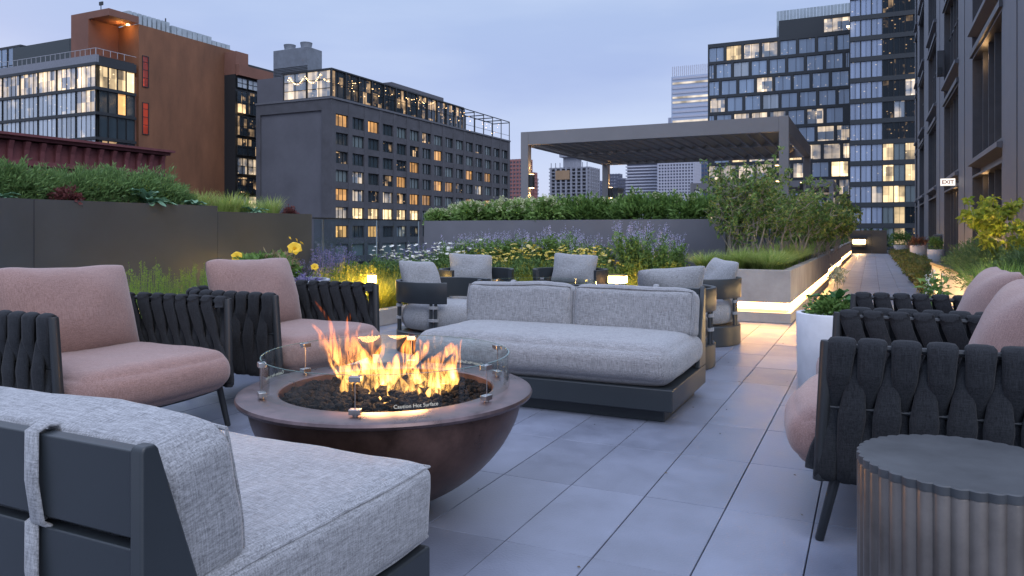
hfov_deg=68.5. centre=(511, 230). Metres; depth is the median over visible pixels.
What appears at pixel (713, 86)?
window
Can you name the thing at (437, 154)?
window
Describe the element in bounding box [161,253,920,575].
paved terrace
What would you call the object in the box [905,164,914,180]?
window
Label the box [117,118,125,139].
window
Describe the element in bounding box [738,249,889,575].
terrace slab
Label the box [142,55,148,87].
window
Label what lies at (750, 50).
window
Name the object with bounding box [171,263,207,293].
feather sedge plant
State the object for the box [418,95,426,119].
window
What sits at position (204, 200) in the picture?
sedge plant
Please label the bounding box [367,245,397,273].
yarrow
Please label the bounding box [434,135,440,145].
window
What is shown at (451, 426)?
fire bowl
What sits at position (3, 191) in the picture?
feathery shrub
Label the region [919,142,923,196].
window
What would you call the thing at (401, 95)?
window
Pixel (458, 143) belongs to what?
window
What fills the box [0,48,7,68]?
window
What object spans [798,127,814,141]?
window
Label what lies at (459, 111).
window
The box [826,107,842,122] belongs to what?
window
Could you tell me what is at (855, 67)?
window
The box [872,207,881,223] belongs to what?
window
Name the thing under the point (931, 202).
window
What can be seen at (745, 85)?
window
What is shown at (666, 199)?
leafy shrub
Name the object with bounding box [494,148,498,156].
window
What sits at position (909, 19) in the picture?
window
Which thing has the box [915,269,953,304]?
flowering plant
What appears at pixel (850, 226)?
multi stem tree
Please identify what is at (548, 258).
yarrow
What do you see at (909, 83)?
window
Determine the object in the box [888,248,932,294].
ground cover
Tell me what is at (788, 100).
window
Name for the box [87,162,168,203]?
feathery shrub
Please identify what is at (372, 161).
window
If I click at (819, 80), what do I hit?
window
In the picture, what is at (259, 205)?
sedge plant
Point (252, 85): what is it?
window
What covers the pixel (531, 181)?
wall sconce
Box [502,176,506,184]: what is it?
window
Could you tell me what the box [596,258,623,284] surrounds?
yarrow
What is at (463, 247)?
catmint
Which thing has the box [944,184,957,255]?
door
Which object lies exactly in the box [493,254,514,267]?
yarrow
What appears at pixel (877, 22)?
window
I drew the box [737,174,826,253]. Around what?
multi stem tree
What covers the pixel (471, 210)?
hydrangea
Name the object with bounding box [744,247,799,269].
arching sedge plant
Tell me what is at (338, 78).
window
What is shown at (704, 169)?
distant tower
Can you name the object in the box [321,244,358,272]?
russian sage
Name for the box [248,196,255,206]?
window
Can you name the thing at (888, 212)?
window
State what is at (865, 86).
window
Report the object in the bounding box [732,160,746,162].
window
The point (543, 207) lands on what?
hydrangea
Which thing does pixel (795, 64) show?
window
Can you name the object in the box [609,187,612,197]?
wall sconce
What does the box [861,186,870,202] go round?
window
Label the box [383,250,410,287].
yarrow
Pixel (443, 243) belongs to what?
catmint
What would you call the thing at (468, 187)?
window
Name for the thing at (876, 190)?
window
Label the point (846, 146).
window
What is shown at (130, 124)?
window
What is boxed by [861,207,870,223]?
window
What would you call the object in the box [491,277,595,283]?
table
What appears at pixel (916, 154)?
window
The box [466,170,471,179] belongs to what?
window
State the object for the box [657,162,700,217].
distant tower
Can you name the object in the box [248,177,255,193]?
window
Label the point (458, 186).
window
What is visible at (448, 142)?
window
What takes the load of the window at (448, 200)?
in the hotel building at (333, 143)
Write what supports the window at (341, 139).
in the hotel building at (333, 143)
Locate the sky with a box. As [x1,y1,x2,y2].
[0,0,849,197]
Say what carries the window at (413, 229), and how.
in the hotel building at (333, 143)
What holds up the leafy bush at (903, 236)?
in the round pot at (900, 246)
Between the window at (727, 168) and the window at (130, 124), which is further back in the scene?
the window at (727, 168)
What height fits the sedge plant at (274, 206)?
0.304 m
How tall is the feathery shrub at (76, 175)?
0.484 m
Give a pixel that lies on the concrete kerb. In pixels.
(387, 315)
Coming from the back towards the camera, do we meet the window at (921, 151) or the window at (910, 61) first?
the window at (910, 61)
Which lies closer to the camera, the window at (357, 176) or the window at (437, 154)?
the window at (357, 176)
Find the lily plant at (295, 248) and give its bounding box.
[231,237,318,277]
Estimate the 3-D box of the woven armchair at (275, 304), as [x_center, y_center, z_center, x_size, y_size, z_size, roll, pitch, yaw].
[-1.424,0.608,4.782,1.019,0.856,1.002,0,0,26]
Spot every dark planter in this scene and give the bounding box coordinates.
[0,198,217,293]
[218,212,311,276]
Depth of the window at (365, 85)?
140.17 m
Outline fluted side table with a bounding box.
[856,434,1023,575]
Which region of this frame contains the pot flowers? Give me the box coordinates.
[294,272,322,280]
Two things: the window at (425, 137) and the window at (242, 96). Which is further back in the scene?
the window at (425, 137)
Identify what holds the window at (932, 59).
in the panel building at (969, 121)
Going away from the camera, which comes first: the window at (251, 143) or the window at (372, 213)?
the window at (372, 213)
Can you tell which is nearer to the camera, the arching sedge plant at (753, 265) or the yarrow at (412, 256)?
the arching sedge plant at (753, 265)
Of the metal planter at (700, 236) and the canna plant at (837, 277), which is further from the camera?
the metal planter at (700, 236)
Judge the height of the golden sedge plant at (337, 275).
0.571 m
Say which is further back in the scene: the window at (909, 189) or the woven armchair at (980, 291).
the window at (909, 189)
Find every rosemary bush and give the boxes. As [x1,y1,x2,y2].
[940,250,958,269]
[942,239,1002,279]
[946,236,1018,284]
[953,237,1023,290]
[955,234,1014,251]
[971,241,1023,276]
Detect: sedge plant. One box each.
[126,262,155,304]
[129,257,179,317]
[131,273,152,300]
[135,267,180,293]
[164,276,181,293]
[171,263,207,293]
[171,267,197,293]
[191,271,207,284]
[192,188,220,205]
[205,191,242,211]
[211,191,252,211]
[228,195,260,211]
[254,198,270,212]
[259,194,288,212]
[306,267,335,280]
[321,263,350,282]
[330,258,380,285]
[339,264,390,301]
[355,263,399,297]
[358,262,395,308]
[376,265,403,306]
[501,260,527,279]
[514,260,546,280]
[515,263,530,280]
[624,260,647,285]
[684,248,721,267]
[694,250,737,261]
[710,245,772,268]
[720,252,752,268]
[733,250,780,268]
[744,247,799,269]
[758,246,806,269]
[771,244,812,265]
[776,246,810,267]
[778,246,812,264]
[793,244,816,261]
[797,244,826,259]
[937,260,1022,287]
[962,257,1023,274]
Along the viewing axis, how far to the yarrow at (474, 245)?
11.06 m
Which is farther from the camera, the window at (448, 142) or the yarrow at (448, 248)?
the window at (448, 142)
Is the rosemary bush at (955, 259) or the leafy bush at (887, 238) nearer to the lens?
the rosemary bush at (955, 259)
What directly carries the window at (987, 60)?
in the panel building at (969, 121)
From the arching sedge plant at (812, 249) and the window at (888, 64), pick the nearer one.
the arching sedge plant at (812, 249)
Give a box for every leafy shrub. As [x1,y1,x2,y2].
[550,193,587,219]
[565,191,605,219]
[589,193,622,219]
[603,197,640,219]
[615,186,665,219]
[643,189,686,218]
[664,192,708,218]
[687,187,730,218]
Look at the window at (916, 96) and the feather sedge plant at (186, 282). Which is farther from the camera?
the window at (916, 96)
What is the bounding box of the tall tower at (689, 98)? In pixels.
[668,64,707,122]
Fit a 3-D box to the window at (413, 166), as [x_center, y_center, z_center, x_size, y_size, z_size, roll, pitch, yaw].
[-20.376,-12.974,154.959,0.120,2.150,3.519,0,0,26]
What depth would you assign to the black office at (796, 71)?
173.25 m
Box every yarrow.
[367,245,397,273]
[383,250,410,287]
[395,244,421,264]
[401,251,431,276]
[414,250,437,269]
[424,242,450,268]
[437,242,464,267]
[458,249,485,254]
[468,239,490,254]
[481,248,509,266]
[481,251,503,266]
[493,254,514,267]
[504,246,538,280]
[508,242,545,274]
[522,247,553,278]
[533,248,568,267]
[551,245,584,265]
[572,248,597,267]
[576,247,606,267]
[588,245,616,283]
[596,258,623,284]
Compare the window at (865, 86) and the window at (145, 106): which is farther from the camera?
the window at (865, 86)
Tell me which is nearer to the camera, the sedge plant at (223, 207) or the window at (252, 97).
the sedge plant at (223, 207)
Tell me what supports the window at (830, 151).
in the black office at (796, 71)
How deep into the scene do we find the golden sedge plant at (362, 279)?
8.14 m
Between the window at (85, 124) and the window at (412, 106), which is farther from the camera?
the window at (412, 106)
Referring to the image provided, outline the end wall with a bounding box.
[846,230,886,252]
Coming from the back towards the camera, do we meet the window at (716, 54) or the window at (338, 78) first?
the window at (716, 54)
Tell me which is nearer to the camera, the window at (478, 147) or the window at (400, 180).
the window at (400, 180)
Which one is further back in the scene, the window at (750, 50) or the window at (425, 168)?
the window at (750, 50)
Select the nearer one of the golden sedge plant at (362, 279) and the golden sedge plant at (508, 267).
the golden sedge plant at (362, 279)
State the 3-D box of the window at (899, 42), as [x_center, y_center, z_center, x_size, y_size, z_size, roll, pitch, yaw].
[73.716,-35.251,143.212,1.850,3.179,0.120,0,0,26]
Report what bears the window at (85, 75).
in the glass office at (90, 97)
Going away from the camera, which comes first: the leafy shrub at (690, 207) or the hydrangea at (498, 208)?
the leafy shrub at (690, 207)
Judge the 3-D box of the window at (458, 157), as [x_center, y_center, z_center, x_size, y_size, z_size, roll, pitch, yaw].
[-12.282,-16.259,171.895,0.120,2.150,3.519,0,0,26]
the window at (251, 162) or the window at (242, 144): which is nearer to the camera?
the window at (242, 144)
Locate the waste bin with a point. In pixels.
(938, 235)
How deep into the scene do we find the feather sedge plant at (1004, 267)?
5.94 m
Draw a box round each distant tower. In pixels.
[510,159,532,198]
[533,172,536,198]
[549,155,599,202]
[600,181,601,196]
[610,174,622,187]
[617,178,626,196]
[626,163,657,218]
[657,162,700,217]
[701,161,707,195]
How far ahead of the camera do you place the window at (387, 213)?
146.89 m
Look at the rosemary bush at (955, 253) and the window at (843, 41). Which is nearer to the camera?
the rosemary bush at (955, 253)
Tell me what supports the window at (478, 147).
in the hotel building at (333, 143)
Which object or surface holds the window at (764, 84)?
in the black office at (796, 71)
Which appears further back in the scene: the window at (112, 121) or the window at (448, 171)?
the window at (448, 171)
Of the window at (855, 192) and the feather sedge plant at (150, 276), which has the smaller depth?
the feather sedge plant at (150, 276)
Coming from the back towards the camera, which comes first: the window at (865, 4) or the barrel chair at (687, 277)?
the window at (865, 4)
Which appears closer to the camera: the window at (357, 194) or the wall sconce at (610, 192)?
the wall sconce at (610, 192)
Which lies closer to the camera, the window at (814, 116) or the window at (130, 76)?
the window at (130, 76)
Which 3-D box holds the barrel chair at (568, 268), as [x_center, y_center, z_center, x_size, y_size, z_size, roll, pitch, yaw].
[0.659,0.647,8.501,0.856,0.767,0.848,0,0,16]
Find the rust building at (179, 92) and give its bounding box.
[71,1,232,205]
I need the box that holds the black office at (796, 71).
[708,3,849,248]
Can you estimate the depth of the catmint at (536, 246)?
10.92 m
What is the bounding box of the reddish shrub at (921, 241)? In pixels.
[907,235,929,246]
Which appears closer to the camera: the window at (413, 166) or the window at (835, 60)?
the window at (413, 166)
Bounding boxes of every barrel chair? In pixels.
[396,261,490,354]
[438,253,513,298]
[532,253,607,283]
[637,266,716,369]
[702,258,741,346]
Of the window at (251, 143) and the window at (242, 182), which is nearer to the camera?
the window at (242, 182)
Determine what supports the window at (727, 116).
in the black office at (796, 71)
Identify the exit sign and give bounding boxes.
[940,178,958,185]
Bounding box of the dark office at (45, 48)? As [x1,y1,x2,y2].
[13,38,70,66]
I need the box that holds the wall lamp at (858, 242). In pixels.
[852,238,865,246]
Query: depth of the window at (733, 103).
178.45 m
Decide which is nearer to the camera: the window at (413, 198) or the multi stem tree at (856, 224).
the multi stem tree at (856, 224)
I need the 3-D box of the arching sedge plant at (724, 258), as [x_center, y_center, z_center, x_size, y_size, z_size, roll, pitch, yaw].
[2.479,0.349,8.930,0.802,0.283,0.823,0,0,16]
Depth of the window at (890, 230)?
143.91 m
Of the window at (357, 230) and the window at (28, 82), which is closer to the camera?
the window at (28, 82)
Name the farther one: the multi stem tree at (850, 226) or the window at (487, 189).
the window at (487, 189)
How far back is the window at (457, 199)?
172.11 m
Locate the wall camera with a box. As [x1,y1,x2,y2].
[937,50,944,76]
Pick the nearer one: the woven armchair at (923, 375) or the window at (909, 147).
the woven armchair at (923, 375)
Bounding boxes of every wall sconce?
[529,174,534,188]
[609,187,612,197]
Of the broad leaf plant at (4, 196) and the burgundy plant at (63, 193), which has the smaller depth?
the broad leaf plant at (4, 196)
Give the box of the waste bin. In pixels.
[933,234,941,248]
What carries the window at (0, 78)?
in the glass office at (90, 97)
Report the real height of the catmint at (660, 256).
0.955 m
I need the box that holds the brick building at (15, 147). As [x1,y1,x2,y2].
[0,131,174,201]
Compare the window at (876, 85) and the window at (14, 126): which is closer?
the window at (14, 126)
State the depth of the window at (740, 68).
177.84 m
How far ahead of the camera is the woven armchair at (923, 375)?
2.42 m
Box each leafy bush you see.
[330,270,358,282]
[335,260,376,280]
[354,258,390,284]
[368,262,401,285]
[791,237,826,252]
[865,228,891,247]
[888,230,912,246]
[927,236,944,249]
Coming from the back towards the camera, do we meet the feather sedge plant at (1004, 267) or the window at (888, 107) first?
the window at (888, 107)
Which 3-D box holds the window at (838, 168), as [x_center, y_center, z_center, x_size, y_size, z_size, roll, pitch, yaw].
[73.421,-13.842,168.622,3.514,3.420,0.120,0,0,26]
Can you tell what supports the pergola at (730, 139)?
on the paved terrace at (605, 496)
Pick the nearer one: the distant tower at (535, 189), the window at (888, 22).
the window at (888, 22)
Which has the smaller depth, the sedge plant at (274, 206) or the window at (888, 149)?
the sedge plant at (274, 206)
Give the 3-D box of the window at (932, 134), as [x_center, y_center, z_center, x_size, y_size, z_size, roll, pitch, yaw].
[17.870,-3.070,31.712,0.300,2.594,4.634,0,0,26]
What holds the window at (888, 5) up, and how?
in the glass tower at (882, 113)
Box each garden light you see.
[366,273,376,282]
[608,274,627,284]
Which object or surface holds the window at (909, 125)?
in the glass tower at (882, 113)
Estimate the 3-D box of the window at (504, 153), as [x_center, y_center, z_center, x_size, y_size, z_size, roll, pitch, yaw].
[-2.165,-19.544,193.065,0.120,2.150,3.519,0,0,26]
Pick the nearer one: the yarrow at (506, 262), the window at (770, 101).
the yarrow at (506, 262)
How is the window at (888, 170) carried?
in the glass tower at (882, 113)
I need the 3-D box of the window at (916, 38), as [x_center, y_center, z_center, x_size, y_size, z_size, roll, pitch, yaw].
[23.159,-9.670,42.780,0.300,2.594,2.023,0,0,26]
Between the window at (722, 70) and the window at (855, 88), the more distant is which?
the window at (722, 70)
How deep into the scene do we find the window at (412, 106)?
154.51 m
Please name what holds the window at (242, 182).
in the glass office at (242, 76)
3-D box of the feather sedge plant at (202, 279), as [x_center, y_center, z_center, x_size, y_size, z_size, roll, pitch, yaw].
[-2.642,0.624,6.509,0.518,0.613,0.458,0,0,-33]
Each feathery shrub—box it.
[0,154,56,198]
[0,162,11,194]
[12,165,76,199]
[35,158,109,201]
[58,161,140,202]
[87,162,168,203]
[116,166,191,204]
[158,182,198,203]
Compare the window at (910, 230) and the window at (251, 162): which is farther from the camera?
the window at (251, 162)
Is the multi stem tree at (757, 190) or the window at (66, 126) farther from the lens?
the window at (66, 126)
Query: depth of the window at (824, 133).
169.94 m
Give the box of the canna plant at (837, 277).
[803,264,850,301]
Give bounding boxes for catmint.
[438,234,473,257]
[455,231,494,254]
[475,230,517,265]
[499,229,538,269]
[522,231,558,264]
[535,225,583,265]
[557,230,598,254]
[578,236,618,271]
[610,221,670,284]
[634,231,688,269]
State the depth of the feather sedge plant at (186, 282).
6.43 m
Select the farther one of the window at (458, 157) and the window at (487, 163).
the window at (487, 163)
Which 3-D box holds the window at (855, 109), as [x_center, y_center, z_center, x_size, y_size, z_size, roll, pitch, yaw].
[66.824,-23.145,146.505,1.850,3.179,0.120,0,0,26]
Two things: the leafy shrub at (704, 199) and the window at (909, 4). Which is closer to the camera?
the leafy shrub at (704, 199)
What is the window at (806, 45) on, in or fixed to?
in the black office at (796, 71)
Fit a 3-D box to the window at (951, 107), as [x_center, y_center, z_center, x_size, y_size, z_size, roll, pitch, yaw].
[14.310,-3.070,24.262,0.300,2.594,4.870,0,0,26]
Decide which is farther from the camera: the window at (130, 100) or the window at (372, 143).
the window at (372, 143)
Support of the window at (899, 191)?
in the glass tower at (882, 113)
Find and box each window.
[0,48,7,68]
[0,78,1,97]
[0,101,1,120]
[3,76,19,97]
[3,99,19,120]
[3,122,19,132]
[8,46,19,66]
[20,73,37,95]
[20,96,37,118]
[20,120,37,134]
[38,70,56,92]
[38,94,56,116]
[38,118,56,136]
[57,67,75,90]
[57,92,75,114]
[57,116,75,138]
[76,65,95,88]
[76,89,95,112]
[76,114,95,137]
[99,65,107,87]
[99,90,107,112]
[99,115,107,137]
[108,67,116,89]
[108,92,116,113]
[108,116,116,138]
[117,69,125,91]
[117,93,125,115]
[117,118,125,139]
[126,71,134,92]
[126,95,134,116]
[126,119,134,140]
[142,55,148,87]
[142,102,148,134]
[237,77,247,88]
[237,90,247,114]
[237,115,247,135]
[237,137,247,155]
[237,157,247,174]
[237,176,247,193]
[248,80,256,91]
[248,92,256,115]
[248,117,255,137]
[248,139,255,156]
[248,159,255,175]
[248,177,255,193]
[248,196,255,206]
[283,72,306,100]
[307,69,330,97]
[332,70,344,98]
[336,114,346,127]
[336,132,346,145]
[336,151,346,163]
[336,170,346,182]
[336,188,346,200]
[336,207,346,217]
[336,226,346,237]
[347,74,357,101]
[353,117,362,130]
[353,136,362,148]
[353,154,362,165]
[353,172,362,183]
[353,190,362,201]
[353,208,362,218]
[353,226,362,237]
[360,78,370,105]
[368,121,377,133]
[368,138,377,150]
[368,156,377,167]
[368,173,377,184]
[368,191,377,202]
[368,208,377,218]
[368,226,375,236]
[373,82,382,108]
[383,124,391,135]
[383,141,391,152]
[383,158,391,169]
[383,175,391,186]
[383,192,391,203]
[383,209,391,218]
[383,226,391,236]
[385,85,394,111]
[397,89,405,113]
[397,127,404,138]
[397,144,404,154]
[397,160,404,171]
[397,177,404,187]
[397,193,404,203]
[397,210,404,219]
[397,226,404,236]
[408,92,416,116]
[410,130,417,141]
[410,146,417,156]
[410,162,417,172]
[410,178,417,188]
[410,194,417,204]
[410,210,417,219]
[410,226,417,236]
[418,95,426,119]
[422,133,429,143]
[422,148,429,158]
[422,164,429,174]
[422,179,429,189]
[422,195,429,205]
[428,98,435,121]
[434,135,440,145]
[434,150,440,160]
[434,166,440,175]
[434,181,440,190]
[434,196,440,205]
[438,101,445,123]
[445,138,451,147]
[445,152,451,162]
[445,167,451,177]
[445,182,451,191]
[445,197,451,206]
[447,104,454,126]
[456,107,462,128]
[456,140,461,149]
[456,154,461,164]
[456,169,461,178]
[456,183,461,192]
[456,198,461,204]
[466,142,471,151]
[466,156,471,165]
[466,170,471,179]
[466,185,471,193]
[476,144,480,153]
[476,158,480,167]
[476,172,480,180]
[476,186,480,194]
[485,146,489,155]
[485,160,489,168]
[485,173,489,181]
[485,187,489,195]
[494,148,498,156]
[494,161,498,169]
[494,175,498,183]
[494,188,498,196]
[502,150,506,158]
[502,163,506,171]
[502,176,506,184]
[502,189,506,196]
[709,47,723,61]
[709,65,713,78]
[709,81,718,95]
[709,166,718,179]
[710,98,724,112]
[716,63,730,78]
[717,114,731,119]
[721,80,736,94]
[721,165,735,179]
[726,45,740,60]
[727,96,742,111]
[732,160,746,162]
[734,61,748,76]
[734,113,748,118]
[739,78,753,93]
[739,164,753,178]
[744,43,758,58]
[745,95,759,109]
[751,60,766,75]
[752,112,766,117]
[756,164,771,178]
[757,77,771,91]
[762,41,777,56]
[763,94,778,108]
[769,58,784,73]
[770,111,785,116]
[775,75,790,90]
[780,39,795,55]
[781,92,796,107]
[788,56,803,71]
[788,109,803,124]
[793,73,809,89]
[793,163,802,177]
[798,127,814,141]
[799,37,814,53]
[800,91,815,106]
[807,54,822,70]
[807,108,823,123]
[810,144,820,159]
[812,72,828,87]
[812,162,828,176]
[817,125,833,140]
[818,35,833,51]
[819,89,835,105]
[823,143,839,158]
[824,16,849,31]
[826,53,842,68]
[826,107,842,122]
[831,161,847,176]
[832,70,848,86]
[837,34,849,49]
[837,125,849,139]
[838,88,849,103]
[839,179,849,194]
[843,143,849,157]
[845,52,849,67]
[850,0,860,16]
[850,20,860,36]
[850,41,860,57]
[850,62,860,78]
[850,82,860,98]
[850,103,860,119]
[850,124,860,140]
[850,145,860,161]
[850,166,860,181]
[850,186,860,202]
[861,0,870,14]
[861,19,870,35]
[861,40,870,56]
[861,61,870,77]
[861,82,870,98]
[861,103,870,119]
[861,124,870,139]
[861,144,870,160]
[861,165,870,181]
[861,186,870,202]
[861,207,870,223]
[872,0,881,13]
[872,18,881,34]
[872,39,881,55]
[872,60,881,76]
[872,81,881,97]
[872,102,881,118]
[872,123,881,139]
[872,144,881,160]
[872,165,881,181]
[872,186,881,202]
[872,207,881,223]
[883,0,893,12]
[883,16,893,33]
[883,38,893,54]
[883,59,893,75]
[883,80,893,96]
[883,101,893,117]
[883,122,893,138]
[883,143,893,159]
[883,165,893,180]
[883,186,893,201]
[883,207,893,223]
[883,228,893,244]
[894,0,904,11]
[894,15,904,32]
[894,37,904,53]
[894,58,904,74]
[894,79,904,95]
[894,100,904,117]
[894,122,904,138]
[894,143,904,159]
[894,164,904,180]
[894,185,904,201]
[894,207,904,222]
[894,228,904,244]
[905,0,914,10]
[905,14,914,31]
[905,36,914,52]
[905,57,914,73]
[905,78,914,95]
[905,100,914,116]
[905,121,914,137]
[905,142,914,159]
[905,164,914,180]
[905,185,914,201]
[905,207,914,222]
[905,228,914,244]
[916,38,916,80]
[916,96,916,139]
[916,154,916,198]
[916,206,916,238]
[919,8,923,66]
[919,75,923,131]
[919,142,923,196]
[919,203,923,244]
[928,0,935,35]
[928,39,935,112]
[928,121,935,189]
[928,196,935,248]
[944,0,957,79]
[944,84,957,178]
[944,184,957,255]
[972,0,982,21]
[972,8,1001,158]
[972,160,1001,246]
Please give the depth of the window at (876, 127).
144.90 m
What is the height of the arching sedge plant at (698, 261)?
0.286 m
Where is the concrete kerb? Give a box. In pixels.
[379,304,405,325]
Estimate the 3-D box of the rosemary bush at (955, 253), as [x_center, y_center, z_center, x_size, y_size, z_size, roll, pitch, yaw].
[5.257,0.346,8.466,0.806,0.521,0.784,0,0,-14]
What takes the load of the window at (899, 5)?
in the glass tower at (882, 113)
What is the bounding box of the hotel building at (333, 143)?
[255,68,510,270]
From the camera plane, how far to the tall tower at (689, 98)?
580.20 m
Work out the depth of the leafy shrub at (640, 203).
10.95 m
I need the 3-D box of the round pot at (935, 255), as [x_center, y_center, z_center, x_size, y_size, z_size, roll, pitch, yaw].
[13.792,0.820,24.501,0.500,0.420,0.500,0,0,26]
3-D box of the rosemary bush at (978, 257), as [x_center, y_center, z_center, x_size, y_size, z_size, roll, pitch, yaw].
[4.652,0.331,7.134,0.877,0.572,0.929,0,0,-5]
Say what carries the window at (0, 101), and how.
in the glass office at (90, 97)
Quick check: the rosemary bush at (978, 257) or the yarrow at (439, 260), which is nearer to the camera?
the rosemary bush at (978, 257)
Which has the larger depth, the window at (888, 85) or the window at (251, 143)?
the window at (251, 143)
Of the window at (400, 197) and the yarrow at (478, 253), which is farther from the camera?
the window at (400, 197)
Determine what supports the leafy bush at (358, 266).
on the planting bed
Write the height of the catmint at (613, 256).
0.900 m
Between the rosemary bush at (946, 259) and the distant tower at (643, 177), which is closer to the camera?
the rosemary bush at (946, 259)
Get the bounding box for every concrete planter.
[704,253,828,323]
[822,247,841,279]
[832,242,850,264]
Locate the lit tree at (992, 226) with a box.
[955,194,1023,261]
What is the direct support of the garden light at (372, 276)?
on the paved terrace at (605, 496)
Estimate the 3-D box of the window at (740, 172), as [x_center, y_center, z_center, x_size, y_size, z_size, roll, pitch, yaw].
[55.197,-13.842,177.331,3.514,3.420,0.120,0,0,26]
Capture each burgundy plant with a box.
[46,182,85,206]
[282,204,299,213]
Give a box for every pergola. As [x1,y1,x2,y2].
[521,116,810,244]
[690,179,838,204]
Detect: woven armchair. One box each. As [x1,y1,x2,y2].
[0,265,233,426]
[186,258,381,377]
[784,277,1023,540]
[816,265,1023,374]
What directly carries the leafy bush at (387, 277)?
on the planting bed
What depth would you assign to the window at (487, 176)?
185.15 m
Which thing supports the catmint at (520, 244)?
on the planting bed
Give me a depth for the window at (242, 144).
148.44 m
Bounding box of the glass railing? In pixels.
[312,217,420,264]
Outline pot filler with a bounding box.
[802,291,849,315]
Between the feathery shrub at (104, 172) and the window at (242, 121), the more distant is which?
the window at (242, 121)
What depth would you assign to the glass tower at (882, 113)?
144.40 m
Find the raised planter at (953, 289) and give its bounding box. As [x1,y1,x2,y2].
[930,262,973,305]
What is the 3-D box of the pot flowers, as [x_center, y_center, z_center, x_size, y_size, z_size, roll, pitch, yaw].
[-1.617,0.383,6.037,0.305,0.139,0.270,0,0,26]
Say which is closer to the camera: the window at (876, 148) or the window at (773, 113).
the window at (876, 148)
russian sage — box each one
[299,256,330,277]
[310,244,345,279]
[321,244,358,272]
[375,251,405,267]
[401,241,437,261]
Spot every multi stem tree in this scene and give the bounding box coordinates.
[696,146,796,255]
[702,189,773,255]
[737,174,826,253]
[764,178,851,263]
[779,188,854,259]
[811,202,860,256]
[819,203,857,253]
[831,204,862,249]
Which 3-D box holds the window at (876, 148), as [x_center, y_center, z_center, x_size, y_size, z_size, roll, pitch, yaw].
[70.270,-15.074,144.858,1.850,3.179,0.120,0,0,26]
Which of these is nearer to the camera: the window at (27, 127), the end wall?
the end wall
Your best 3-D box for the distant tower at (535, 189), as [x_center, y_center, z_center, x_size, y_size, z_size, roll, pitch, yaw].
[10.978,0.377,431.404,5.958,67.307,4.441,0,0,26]
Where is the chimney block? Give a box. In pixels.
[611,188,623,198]
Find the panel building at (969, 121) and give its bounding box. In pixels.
[914,0,1023,255]
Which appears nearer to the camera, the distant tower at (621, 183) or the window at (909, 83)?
the window at (909, 83)
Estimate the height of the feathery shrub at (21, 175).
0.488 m
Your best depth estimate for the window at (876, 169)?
144.90 m
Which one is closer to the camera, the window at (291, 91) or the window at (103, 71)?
the window at (103, 71)
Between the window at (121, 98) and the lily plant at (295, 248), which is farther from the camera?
the window at (121, 98)
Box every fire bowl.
[234,335,531,501]
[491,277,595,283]
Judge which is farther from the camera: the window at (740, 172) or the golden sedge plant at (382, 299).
the window at (740, 172)
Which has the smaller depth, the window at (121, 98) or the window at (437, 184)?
the window at (121, 98)
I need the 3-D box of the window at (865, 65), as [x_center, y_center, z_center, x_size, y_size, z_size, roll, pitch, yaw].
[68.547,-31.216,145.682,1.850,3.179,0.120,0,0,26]
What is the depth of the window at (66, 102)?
127.22 m
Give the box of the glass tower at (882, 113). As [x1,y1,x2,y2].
[850,0,914,249]
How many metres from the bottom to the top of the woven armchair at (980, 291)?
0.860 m
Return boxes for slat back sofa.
[0,386,429,575]
[415,279,705,421]
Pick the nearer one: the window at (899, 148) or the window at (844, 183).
the window at (899, 148)
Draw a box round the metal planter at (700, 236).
[424,219,735,270]
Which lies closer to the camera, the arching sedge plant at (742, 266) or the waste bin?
the arching sedge plant at (742, 266)
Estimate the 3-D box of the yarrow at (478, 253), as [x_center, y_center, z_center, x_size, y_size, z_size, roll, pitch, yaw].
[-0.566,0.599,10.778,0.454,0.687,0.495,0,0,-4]
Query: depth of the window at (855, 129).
146.53 m
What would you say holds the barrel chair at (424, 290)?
on the paved terrace at (605, 496)
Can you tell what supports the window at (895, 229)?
in the glass tower at (882, 113)
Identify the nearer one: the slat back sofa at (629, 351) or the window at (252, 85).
the slat back sofa at (629, 351)
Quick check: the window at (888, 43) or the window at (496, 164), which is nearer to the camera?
the window at (888, 43)
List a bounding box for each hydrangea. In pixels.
[422,208,450,224]
[442,201,475,220]
[449,199,493,220]
[484,195,519,219]
[504,196,538,219]
[521,193,566,219]
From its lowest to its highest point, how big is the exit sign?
0.210 m
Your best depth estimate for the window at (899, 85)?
143.18 m
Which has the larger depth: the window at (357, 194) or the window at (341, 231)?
the window at (357, 194)
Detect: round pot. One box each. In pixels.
[295,277,329,289]
[796,309,832,387]
[893,245,908,249]
[910,245,926,257]
[927,249,943,261]
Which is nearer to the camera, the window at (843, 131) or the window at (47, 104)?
the window at (47, 104)
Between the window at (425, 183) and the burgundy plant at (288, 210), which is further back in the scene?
the window at (425, 183)
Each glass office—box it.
[0,44,25,68]
[0,47,135,145]
[224,51,272,206]
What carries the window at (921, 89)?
in the panel building at (969, 121)
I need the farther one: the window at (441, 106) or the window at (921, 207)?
the window at (441, 106)
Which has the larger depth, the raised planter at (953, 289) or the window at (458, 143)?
the window at (458, 143)
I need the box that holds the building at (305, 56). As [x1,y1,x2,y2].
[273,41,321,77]
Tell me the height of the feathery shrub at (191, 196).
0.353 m
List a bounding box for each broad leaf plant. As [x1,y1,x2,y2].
[0,192,17,197]
[128,188,176,206]
[180,199,206,204]
[241,206,267,212]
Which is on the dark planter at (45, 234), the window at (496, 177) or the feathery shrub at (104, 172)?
the feathery shrub at (104, 172)
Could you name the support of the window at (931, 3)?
in the panel building at (969, 121)
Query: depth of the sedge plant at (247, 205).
8.73 m
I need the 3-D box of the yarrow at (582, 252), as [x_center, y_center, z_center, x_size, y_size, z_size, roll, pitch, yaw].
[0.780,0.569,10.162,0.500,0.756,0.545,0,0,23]
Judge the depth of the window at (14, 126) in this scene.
133.68 m

